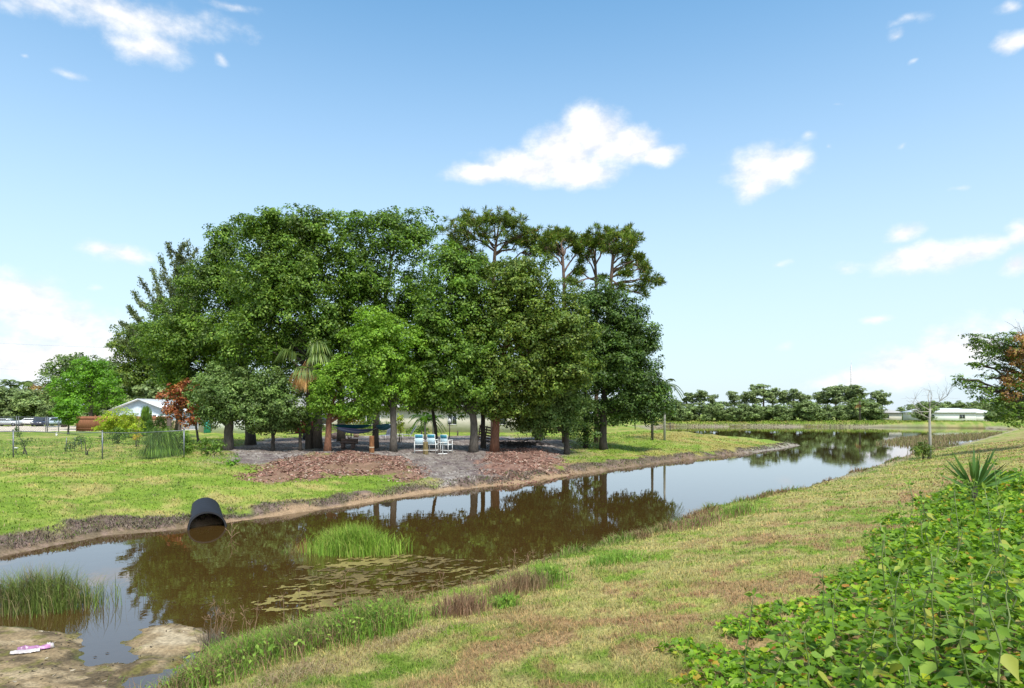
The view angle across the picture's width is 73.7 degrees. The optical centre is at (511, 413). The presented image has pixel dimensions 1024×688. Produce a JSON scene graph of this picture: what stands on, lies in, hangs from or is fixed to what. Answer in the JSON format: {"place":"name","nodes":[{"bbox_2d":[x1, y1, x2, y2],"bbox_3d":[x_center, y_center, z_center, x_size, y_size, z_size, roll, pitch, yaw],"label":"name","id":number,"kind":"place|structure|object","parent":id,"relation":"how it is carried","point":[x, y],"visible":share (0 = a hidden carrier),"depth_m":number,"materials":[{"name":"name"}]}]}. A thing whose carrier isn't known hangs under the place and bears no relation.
{"place":"outdoors","nodes":[
{"label":"outdoors","id":0,"kind":"place"},
{"bbox_2d":[0,427,1010,687],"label":"water","id":1,"kind":"structure","parent":0,"point":[186,577],"depth_m":17.67,"materials":[{"name":"liquid"}]},
{"bbox_2d":[0,559,145,623],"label":"reed clump","id":2,"kind":"object","parent":1,"relation":"on","point":[35,595],"visible":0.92,"depth_m":11.14,"materials":[{"name":"green plant"}]},
{"bbox_2d":[194,599,240,649],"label":"weed clump","id":3,"kind":"object","parent":1,"relation":"on","point":[212,634],"visible":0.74,"depth_m":9.43,"materials":[{"name":"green plant"}]},
{"bbox_2d":[282,520,415,558],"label":"reed clump","id":4,"kind":"object","parent":1,"relation":"on","point":[351,542],"visible":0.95,"depth_m":15.53,"materials":[{"name":"green plant"}]},
{"bbox_2d":[242,534,628,614],"bbox_3d":[-0.311,3.191,15.673,11.760,0.009,4.367,0,0,-40],"label":"algae","id":5,"kind":"object","parent":1,"relation":"on","point":[359,577],"visible":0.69,"depth_m":13.24,"materials":[{"name":"plant"}]},
{"bbox_2d":[876,431,1001,452],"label":"marsh grass","id":6,"kind":"structure","parent":1,"relation":"on","point":[937,440],"depth_m":80.71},
{"bbox_2d":[0,414,1023,687],"bbox_3d":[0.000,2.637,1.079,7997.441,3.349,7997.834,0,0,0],"label":"ground","id":7,"kind":"structure","parent":0,"point":[168,646],"depth_m":18.70,"materials":[{"name":"plant"}]},
{"bbox_2d":[0,388,43,424],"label":"broadleaf tree","id":8,"kind":"object","parent":7,"relation":"on","point":[12,411],"visible":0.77,"depth_m":136.54,"materials":[{"name":"green plant"}]},
{"bbox_2d":[10,642,54,653],"bbox_3d":[-6.332,3.098,9.018,0.471,0.087,0.187,0,0,-20],"label":"plastic bag","id":9,"kind":"object","parent":7,"relation":"on","point":[28,649],"visible":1,"depth_m":9.00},
{"bbox_2d":[48,397,87,434],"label":"young broadleaf tree","id":10,"kind":"object","parent":7,"relation":"on","point":[71,412],"visible":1,"depth_m":71.56,"materials":[{"name":"green plant"}]},
{"bbox_2d":[34,352,118,426],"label":"oak tree","id":11,"kind":"object","parent":7,"relation":"on","point":[50,370],"visible":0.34,"depth_m":116.71,"materials":[{"name":"green plant"}]},
{"bbox_2d":[44,355,127,415],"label":"broadleaf tree","id":12,"kind":"object","parent":7,"relation":"on","point":[101,388],"visible":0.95,"depth_m":97.09,"materials":[{"name":"green plant"}]},
{"bbox_2d":[0,429,184,459],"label":"chain link fence","id":13,"kind":"object","parent":7,"relation":"on","point":[102,432],"visible":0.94,"depth_m":33.50,"materials":[{"name":"metal"}]},
{"bbox_2d":[81,381,137,415],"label":"broadleaf tree","id":14,"kind":"object","parent":7,"relation":"on","point":[126,387],"visible":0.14,"depth_m":108.39,"materials":[{"name":"green plant"}]},
{"bbox_2d":[90,407,145,438],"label":"shrub","id":15,"kind":"object","parent":7,"relation":"on","point":[129,421],"visible":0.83,"depth_m":61.65,"materials":[{"name":"green plant"}]},
{"bbox_2d":[76,415,169,430],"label":"board fence","id":16,"kind":"object","parent":7,"relation":"on","point":[86,423],"visible":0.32,"depth_m":87.99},
{"bbox_2d":[127,378,163,401],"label":"broadleaf tree","id":17,"kind":"object","parent":7,"relation":"on","point":[148,391],"visible":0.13,"depth_m":105.33,"materials":[{"name":"green plant"}]},
{"bbox_2d":[103,316,194,394],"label":"oak tree","id":18,"kind":"object","parent":7,"relation":"on","point":[129,376],"visible":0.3,"depth_m":109.83,"materials":[{"name":"green plant"}]},
{"bbox_2d":[106,399,197,429],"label":"house","id":19,"kind":"structure","parent":7,"relation":"on","point":[137,405],"depth_m":97.13,"materials":[{"name":"white"}]},
{"bbox_2d":[114,238,207,431],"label":"silky oak tree","id":20,"kind":"object","parent":7,"relation":"on","point":[179,261],"visible":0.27,"depth_m":61.50,"materials":[{"name":"green plant"}]},
{"bbox_2d":[134,428,188,458],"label":"drooping shrub","id":21,"kind":"object","parent":7,"relation":"on","point":[148,450],"visible":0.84,"depth_m":34.14,"materials":[{"name":"green plant"}]},
{"bbox_2d":[153,426,193,456],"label":"shrub","id":22,"kind":"object","parent":7,"relation":"on","point":[180,435],"visible":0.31,"depth_m":35.43,"materials":[{"name":"green plant"}]},
{"bbox_2d":[155,378,202,431],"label":"dead leaved tree","id":23,"kind":"object","parent":7,"relation":"on","point":[174,408],"visible":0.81,"depth_m":43.81,"materials":[{"name":"red plant"}]},
{"bbox_2d":[128,221,278,444],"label":"oak tree","id":24,"kind":"object","parent":7,"relation":"on","point":[172,340],"visible":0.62,"depth_m":48.69,"materials":[{"name":"green plant"}]},
{"bbox_2d":[187,497,226,529],"bbox_3d":[-9.107,3.155,20.376,1.014,0.959,3.407,0,0,-25],"label":"drain pipe","id":25,"kind":"object","parent":7,"relation":"attached to","point":[204,505],"visible":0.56,"depth_m":19.96,"materials":[{"name":"black plastic"}]},
{"bbox_2d":[191,437,227,455],"bbox_3d":[-15.635,1.761,35.471,1.751,1.143,1.175,0,0,0],"label":"fruit sapling","id":26,"kind":"object","parent":7,"relation":"on","point":[212,448],"visible":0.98,"depth_m":35.40,"materials":[{"name":"green plant"}]},
{"bbox_2d":[126,644,306,687],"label":"weed clump","id":27,"kind":"object","parent":7,"relation":"on","point":[216,676],"visible":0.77,"depth_m":7.63,"materials":[{"name":"green plant"}]},
{"bbox_2d":[181,360,265,450],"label":"spreading tree","id":28,"kind":"object","parent":7,"relation":"on","point":[218,397],"visible":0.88,"depth_m":41.19,"materials":[{"name":"green plant"}]},
{"bbox_2d":[95,604,362,687],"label":"weed clump","id":29,"kind":"object","parent":7,"relation":"on","point":[228,650],"visible":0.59,"depth_m":7.98,"materials":[{"name":"green plant"}]},
{"bbox_2d":[231,365,308,450],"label":"spreading tree","id":30,"kind":"object","parent":7,"relation":"on","point":[275,403],"visible":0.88,"depth_m":41.25,"materials":[{"name":"green plant"}]},
{"bbox_2d":[203,202,361,448],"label":"oak tree","id":31,"kind":"object","parent":7,"relation":"on","point":[287,285],"visible":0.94,"depth_m":42.98,"materials":[{"name":"green plant"}]},
{"bbox_2d":[238,314,357,440],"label":"oak tree","id":32,"kind":"object","parent":7,"relation":"on","point":[341,435],"visible":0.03,"depth_m":55.67,"materials":[{"name":"green plant"}]},
{"bbox_2d":[209,588,397,682],"bbox_3d":[-2.531,2.629,8.350,2.058,0.986,2.381,0,0,34],"label":"weed clump","id":33,"kind":"object","parent":7,"relation":"on","point":[317,637],"visible":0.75,"depth_m":8.17,"materials":[{"name":"green plant"}]},
{"bbox_2d":[285,407,324,450],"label":"spreading tree","id":34,"kind":"object","parent":7,"relation":"on","point":[299,425],"visible":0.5,"depth_m":42.41,"materials":[{"name":"green plant"}]},
{"bbox_2d":[272,335,338,448],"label":"fan palm tree","id":35,"kind":"object","parent":7,"relation":"on","point":[301,379],"visible":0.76,"depth_m":42.45,"materials":[{"name":"green plant"}]},
{"bbox_2d":[205,642,431,687],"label":"thatch clump","id":36,"kind":"object","parent":7,"relation":"on","point":[276,677],"visible":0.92,"depth_m":7.27,"materials":[{"name":"beige plant"}]},
{"bbox_2d":[305,353,388,451],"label":"young oak tree","id":37,"kind":"object","parent":7,"relation":"on","point":[332,382],"visible":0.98,"depth_m":40.53,"materials":[{"name":"green plant"}]},
{"bbox_2d":[268,570,447,662],"bbox_3d":[-1.856,2.456,8.623,1.744,0.919,2.406,0,0,43],"label":"weed clump","id":38,"kind":"object","parent":7,"relation":"on","point":[375,614],"visible":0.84,"depth_m":8.49,"materials":[{"name":"green plant"}]},
{"bbox_2d":[198,394,531,432],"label":"house","id":39,"kind":"structure","parent":7,"relation":"on","point":[456,425],"depth_m":82.00,"materials":[{"name":"beige paint"}]},
{"bbox_2d":[336,304,428,451],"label":"young oak tree","id":40,"kind":"object","parent":7,"relation":"on","point":[387,358],"visible":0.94,"depth_m":40.83,"materials":[{"name":"green plant"}]},
{"bbox_2d":[321,205,446,447],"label":"oak tree","id":41,"kind":"object","parent":7,"relation":"on","point":[397,237],"visible":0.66,"depth_m":45.14,"materials":[{"name":"green plant"}]},
{"bbox_2d":[0,442,795,548],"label":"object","id":42,"kind":"object","parent":7,"relation":"on","point":[159,518],"visible":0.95,"depth_m":21.99,"materials":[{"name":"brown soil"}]},
{"bbox_2d":[212,441,583,487],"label":"leaf litter","id":43,"kind":"object","parent":7,"relation":"on","point":[398,456],"visible":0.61,"depth_m":38.87,"materials":[{"name":"brown plant"}]},
{"bbox_2d":[302,615,495,673],"bbox_3d":[-1.106,2.717,8.108,3.903,0.373,1.259,0,0,-26],"label":"thatch clump","id":44,"kind":"object","parent":7,"relation":"on","point":[399,639],"visible":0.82,"depth_m":7.99,"materials":[{"name":"beige plant"}]},
{"bbox_2d":[231,447,571,485],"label":"mulch","id":45,"kind":"object","parent":7,"relation":"on","point":[287,463],"visible":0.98,"depth_m":32.88,"materials":[{"name":"brown wood"}]},
{"bbox_2d":[408,412,443,439],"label":"feather palm tree","id":46,"kind":"object","parent":7,"relation":"on","point":[423,418],"visible":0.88,"depth_m":59.94,"materials":[{"name":"green plant"}]},
{"bbox_2d":[398,357,455,447],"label":"oak tree","id":47,"kind":"object","parent":7,"relation":"on","point":[434,420],"visible":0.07,"depth_m":44.91,"materials":[{"name":"green plant"}]},
{"bbox_2d":[393,237,498,452],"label":"oak tree","id":48,"kind":"object","parent":7,"relation":"on","point":[447,386],"visible":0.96,"depth_m":42.14,"materials":[{"name":"green plant"}]},
{"bbox_2d":[422,569,508,620],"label":"weed clump","id":49,"kind":"object","parent":7,"relation":"on","point":[462,606],"visible":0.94,"depth_m":9.25,"materials":[{"name":"brown plant"}]},
{"bbox_2d":[432,204,553,432],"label":"pine tree","id":50,"kind":"object","parent":7,"relation":"on","point":[526,236],"visible":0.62,"depth_m":52.97,"materials":[{"name":"green plant"}]},
{"bbox_2d":[479,589,529,609],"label":"weed clump","id":51,"kind":"object","parent":7,"relation":"on","point":[504,599],"visible":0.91,"depth_m":9.50,"materials":[{"name":"green plant"}]},
{"bbox_2d":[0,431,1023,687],"bbox_3d":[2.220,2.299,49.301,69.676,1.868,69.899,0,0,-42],"label":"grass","id":52,"kind":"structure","parent":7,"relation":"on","point":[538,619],"depth_m":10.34,"materials":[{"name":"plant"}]},
{"bbox_2d":[480,434,552,447],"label":"brush pile","id":53,"kind":"object","parent":7,"relation":"on","point":[510,443],"visible":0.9,"depth_m":47.53,"materials":[{"name":"brown plant"}]},
{"bbox_2d":[473,549,569,603],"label":"weed clump","id":54,"kind":"object","parent":7,"relation":"on","point":[518,583],"visible":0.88,"depth_m":10.54,"materials":[{"name":"brown plant"}]},
{"bbox_2d":[117,447,946,687],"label":"shore grass","id":55,"kind":"structure","parent":7,"relation":"on","point":[642,533],"depth_m":16.03,"materials":[{"name":"plant"}]},
{"bbox_2d":[460,245,607,451],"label":"oak tree","id":56,"kind":"object","parent":7,"relation":"on","point":[534,324],"visible":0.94,"depth_m":42.50,"materials":[{"name":"green plant"}]},
{"bbox_2d":[515,561,576,583],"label":"weed clump","id":57,"kind":"object","parent":7,"relation":"on","point":[551,568],"visible":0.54,"depth_m":11.44,"materials":[{"name":"green plant"}]},
{"bbox_2d":[500,357,599,454],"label":"oak tree","id":58,"kind":"object","parent":7,"relation":"on","point":[556,419],"visible":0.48,"depth_m":44.74,"materials":[{"name":"green plant"}]},
{"bbox_2d":[535,223,588,442],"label":"pine tree","id":59,"kind":"object","parent":7,"relation":"on","point":[564,237],"visible":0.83,"depth_m":52.95,"materials":[{"name":"green plant"}]},
{"bbox_2d":[569,222,611,442],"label":"pine tree","id":60,"kind":"object","parent":7,"relation":"on","point":[587,243],"visible":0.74,"depth_m":53.40,"materials":[{"name":"green plant"}]},
{"bbox_2d":[569,348,612,447],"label":"oak tree","id":61,"kind":"object","parent":7,"relation":"on","point":[586,429],"visible":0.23,"depth_m":49.15,"materials":[{"name":"green plant"}]},
{"bbox_2d":[563,547,658,571],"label":"weed clump","id":62,"kind":"object","parent":7,"relation":"on","point":[618,557],"visible":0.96,"depth_m":12.47,"materials":[{"name":"green plant"}]},
{"bbox_2d":[571,274,679,449],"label":"oak tree","id":63,"kind":"object","parent":7,"relation":"on","point":[629,342],"visible":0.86,"depth_m":48.05,"materials":[{"name":"green plant"}]},
{"bbox_2d":[592,223,666,435],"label":"pine tree","id":64,"kind":"object","parent":7,"relation":"on","point":[613,235],"visible":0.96,"depth_m":51.36,"materials":[{"name":"green plant"}]},
{"bbox_2d":[658,510,736,533],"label":"weed clump","id":65,"kind":"object","parent":7,"relation":"on","point":[707,520],"visible":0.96,"depth_m":17.64,"materials":[{"name":"green plant"}]},
{"bbox_2d":[708,401,737,420],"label":"broadleaf tree","id":66,"kind":"object","parent":7,"relation":"on","point":[720,412],"visible":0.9,"depth_m":179.24,"materials":[{"name":"green plant"}]},
{"bbox_2d":[709,500,778,518],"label":"weed clump","id":67,"kind":"object","parent":7,"relation":"on","point":[744,509],"visible":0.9,"depth_m":19.19,"materials":[{"name":"green plant"}]},
{"bbox_2d":[727,588,764,687],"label":"tall weed","id":68,"kind":"object","parent":7,"relation":"on","point":[741,643],"visible":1,"depth_m":4.78,"materials":[{"name":"green plant"}]},
{"bbox_2d":[734,403,759,421],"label":"broadleaf tree","id":69,"kind":"object","parent":7,"relation":"on","point":[744,413],"visible":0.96,"depth_m":178.24,"materials":[{"name":"green plant"}]},
{"bbox_2d":[749,383,777,405],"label":"pine tree","id":70,"kind":"object","parent":7,"relation":"on","point":[764,393],"visible":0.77,"depth_m":186.71,"materials":[{"name":"green plant"}]},
{"bbox_2d":[764,404,794,420],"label":"broadleaf tree","id":71,"kind":"object","parent":7,"relation":"on","point":[780,412],"visible":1,"depth_m":179.13,"materials":[{"name":"green plant"}]},
{"bbox_2d":[760,622,800,687],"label":"tall weed","id":72,"kind":"object","parent":7,"relation":"on","point":[772,680],"visible":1,"depth_m":4.33,"materials":[{"name":"green plant"}]},
{"bbox_2d":[758,597,820,670],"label":"tall weed","id":73,"kind":"object","parent":7,"relation":"on","point":[780,602],"visible":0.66,"depth_m":5.31,"materials":[{"name":"green plant"}]},
{"bbox_2d":[790,399,824,419],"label":"broadleaf tree","id":74,"kind":"object","parent":7,"relation":"on","point":[807,410],"visible":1,"depth_m":178.66,"materials":[{"name":"green plant"}]},
{"bbox_2d":[784,623,831,687],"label":"tall weed","id":75,"kind":"object","parent":7,"relation":"on","point":[809,667],"visible":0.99,"depth_m":4.59,"materials":[{"name":"green plant"}]},
{"bbox_2d":[646,419,987,426],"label":"grass","id":76,"kind":"structure","parent":7,"relation":"on","point":[801,422],"depth_m":173.14,"materials":[{"name":"plant"}]},
{"bbox_2d":[806,563,836,628],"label":"tall weed","id":77,"kind":"object","parent":7,"relation":"on","point":[817,614],"visible":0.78,"depth_m":6.40,"materials":[{"name":"green plant"}]},
{"bbox_2d":[822,384,846,419],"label":"pine tree","id":78,"kind":"object","parent":7,"relation":"on","point":[837,391],"visible":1,"depth_m":185.79,"materials":[{"name":"green plant"}]},
{"bbox_2d":[814,573,857,667],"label":"tall weed","id":79,"kind":"object","parent":7,"relation":"on","point":[830,637],"visible":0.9,"depth_m":5.34,"materials":[{"name":"green plant"}]},
{"bbox_2d":[654,468,1023,687],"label":"vines","id":80,"kind":"object","parent":7,"relation":"on","point":[733,669],"visible":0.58,"depth_m":6.31,"materials":[{"name":"green plant"}]},
{"bbox_2d":[830,620,892,687],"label":"tall weed","id":81,"kind":"object","parent":7,"relation":"on","point":[868,665],"visible":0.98,"depth_m":4.59,"materials":[{"name":"green plant"}]},
{"bbox_2d":[843,580,884,658],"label":"tall weed","id":82,"kind":"object","parent":7,"relation":"on","point":[862,624],"visible":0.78,"depth_m":5.52,"materials":[{"name":"green plant"}]},
{"bbox_2d":[865,400,888,419],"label":"broadleaf tree","id":83,"kind":"object","parent":7,"relation":"on","point":[877,413],"visible":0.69,"depth_m":182.05,"materials":[{"name":"green plant"}]},
{"bbox_2d":[856,560,909,686],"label":"tall weed","id":84,"kind":"object","parent":7,"relation":"on","point":[903,614],"visible":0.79,"depth_m":4.82,"materials":[{"name":"green plant"}]},
{"bbox_2d":[870,516,909,628],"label":"tall weed","id":85,"kind":"object","parent":7,"relation":"on","point":[879,521],"visible":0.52,"depth_m":6.22,"materials":[{"name":"green plant"}]},
{"bbox_2d":[882,614,928,687],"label":"tall weed","id":86,"kind":"object","parent":7,"relation":"on","point":[916,652],"visible":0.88,"depth_m":4.41,"materials":[{"name":"green plant"}]},
{"bbox_2d":[868,526,945,662],"bbox_3d":[3.005,1.418,5.140,0.501,1.166,0.413,0,0,42],"label":"tall weed","id":87,"kind":"object","parent":7,"relation":"on","point":[919,644],"visible":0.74,"depth_m":5.12,"materials":[{"name":"green plant"}]},
{"bbox_2d":[870,605,945,687],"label":"tall weed","id":88,"kind":"object","parent":7,"relation":"on","point":[904,660],"visible":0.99,"depth_m":4.35,"materials":[{"name":"green plant"}]},
{"bbox_2d":[890,562,942,652],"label":"tall weed","id":89,"kind":"object","parent":7,"relation":"on","point":[927,611],"visible":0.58,"depth_m":5.50,"materials":[{"name":"green plant"}]},
{"bbox_2d":[902,479,937,574],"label":"tall weed","id":90,"kind":"object","parent":7,"relation":"on","point":[924,524],"visible":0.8,"depth_m":8.20,"materials":[{"name":"green plant"}]},
{"bbox_2d":[908,401,939,420],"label":"broadleaf tree","id":91,"kind":"object","parent":7,"relation":"on","point":[914,414],"visible":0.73,"depth_m":169.12,"materials":[{"name":"green plant"}]},
{"bbox_2d":[905,379,957,458],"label":"bare tree","id":92,"kind":"object","parent":7,"relation":"on","point":[929,426],"visible":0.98,"depth_m":40.49,"materials":[{"name":"grey plant"}]},
{"bbox_2d":[907,542,968,685],"bbox_3d":[2.906,1.411,4.662,0.403,1.117,0.404,0,0,24],"label":"tall weed","id":93,"kind":"object","parent":7,"relation":"on","point":[930,667],"visible":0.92,"depth_m":4.62,"materials":[{"name":"green plant"}]},
{"bbox_2d":[900,408,978,420],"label":"house","id":94,"kind":"structure","parent":7,"relation":"on","point":[951,414],"depth_m":178.00,"materials":[{"name":"white paint"}]},
{"bbox_2d":[911,557,973,647],"bbox_3d":[3.308,1.518,5.214,0.424,0.816,0.456,0,0,-32],"label":"tall weed","id":95,"kind":"object","parent":7,"relation":"on","point":[952,629],"visible":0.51,"depth_m":5.26,"materials":[{"name":"green plant"}]},
{"bbox_2d":[919,522,965,616],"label":"tall weed","id":96,"kind":"object","parent":7,"relation":"on","point":[940,561],"visible":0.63,"depth_m":6.29,"materials":[{"name":"green plant"}]},
{"bbox_2d":[930,614,987,687],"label":"tall weed","id":97,"kind":"object","parent":7,"relation":"on","point":[948,676],"visible":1,"depth_m":3.94,"materials":[{"name":"green plant"}]},
{"bbox_2d":[945,564,1003,668],"bbox_3d":[3.357,1.495,4.967,0.443,0.830,0.334,0,0,-40],"label":"tall weed","id":98,"kind":"object","parent":7,"relation":"on","point":[965,642],"visible":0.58,"depth_m":4.95,"materials":[{"name":"green plant"}]},
{"bbox_2d":[939,444,1021,503],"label":"yucca","id":99,"kind":"object","parent":7,"relation":"on","point":[978,473],"visible":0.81,"depth_m":14.13,"materials":[{"name":"green plant"}]},
{"bbox_2d":[950,331,1023,428],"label":"spreading tree","id":100,"kind":"object","parent":7,"relation":"on","point":[1011,377],"visible":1,"depth_m":39.76,"materials":[{"name":"green plant"}]},
{"bbox_2d":[959,500,1014,630],"bbox_3d":[3.972,1.290,5.705,0.422,1.166,0.421,0,0,1],"label":"tall weed","id":101,"kind":"object","parent":7,"relation":"on","point":[1006,553],"visible":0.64,"depth_m":5.66,"materials":[{"name":"green plant"}]},
{"bbox_2d":[955,554,1022,687],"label":"tall weed","id":102,"kind":"object","parent":7,"relation":"on","point":[994,654],"visible":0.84,"depth_m":4.49,"materials":[{"name":"green plant"}]},
{"bbox_2d":[975,482,1011,577],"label":"tall weed","id":103,"kind":"object","parent":7,"relation":"on","point":[984,501],"visible":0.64,"depth_m":6.93,"materials":[{"name":"green plant"}]},
{"bbox_2d":[969,584,1023,687],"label":"tall weed","id":104,"kind":"object","parent":7,"relation":"on","point":[1009,662],"visible":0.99,"depth_m":4.30,"materials":[{"name":"green plant"}]},
{"bbox_2d":[980,496,1023,627],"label":"tall weed","id":105,"kind":"object","parent":7,"relation":"on","point":[1015,580],"visible":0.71,"depth_m":5.57,"materials":[{"name":"green plant"}]},
{"bbox_2d":[980,558,1023,673],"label":"tall weed","id":106,"kind":"object","parent":7,"relation":"on","point":[993,636],"visible":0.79,"depth_m":4.85,"materials":[{"name":"green plant"}]},
{"bbox_2d":[0,0,1023,412],"label":"sky","id":107,"kind":"structure","parent":0,"point":[816,189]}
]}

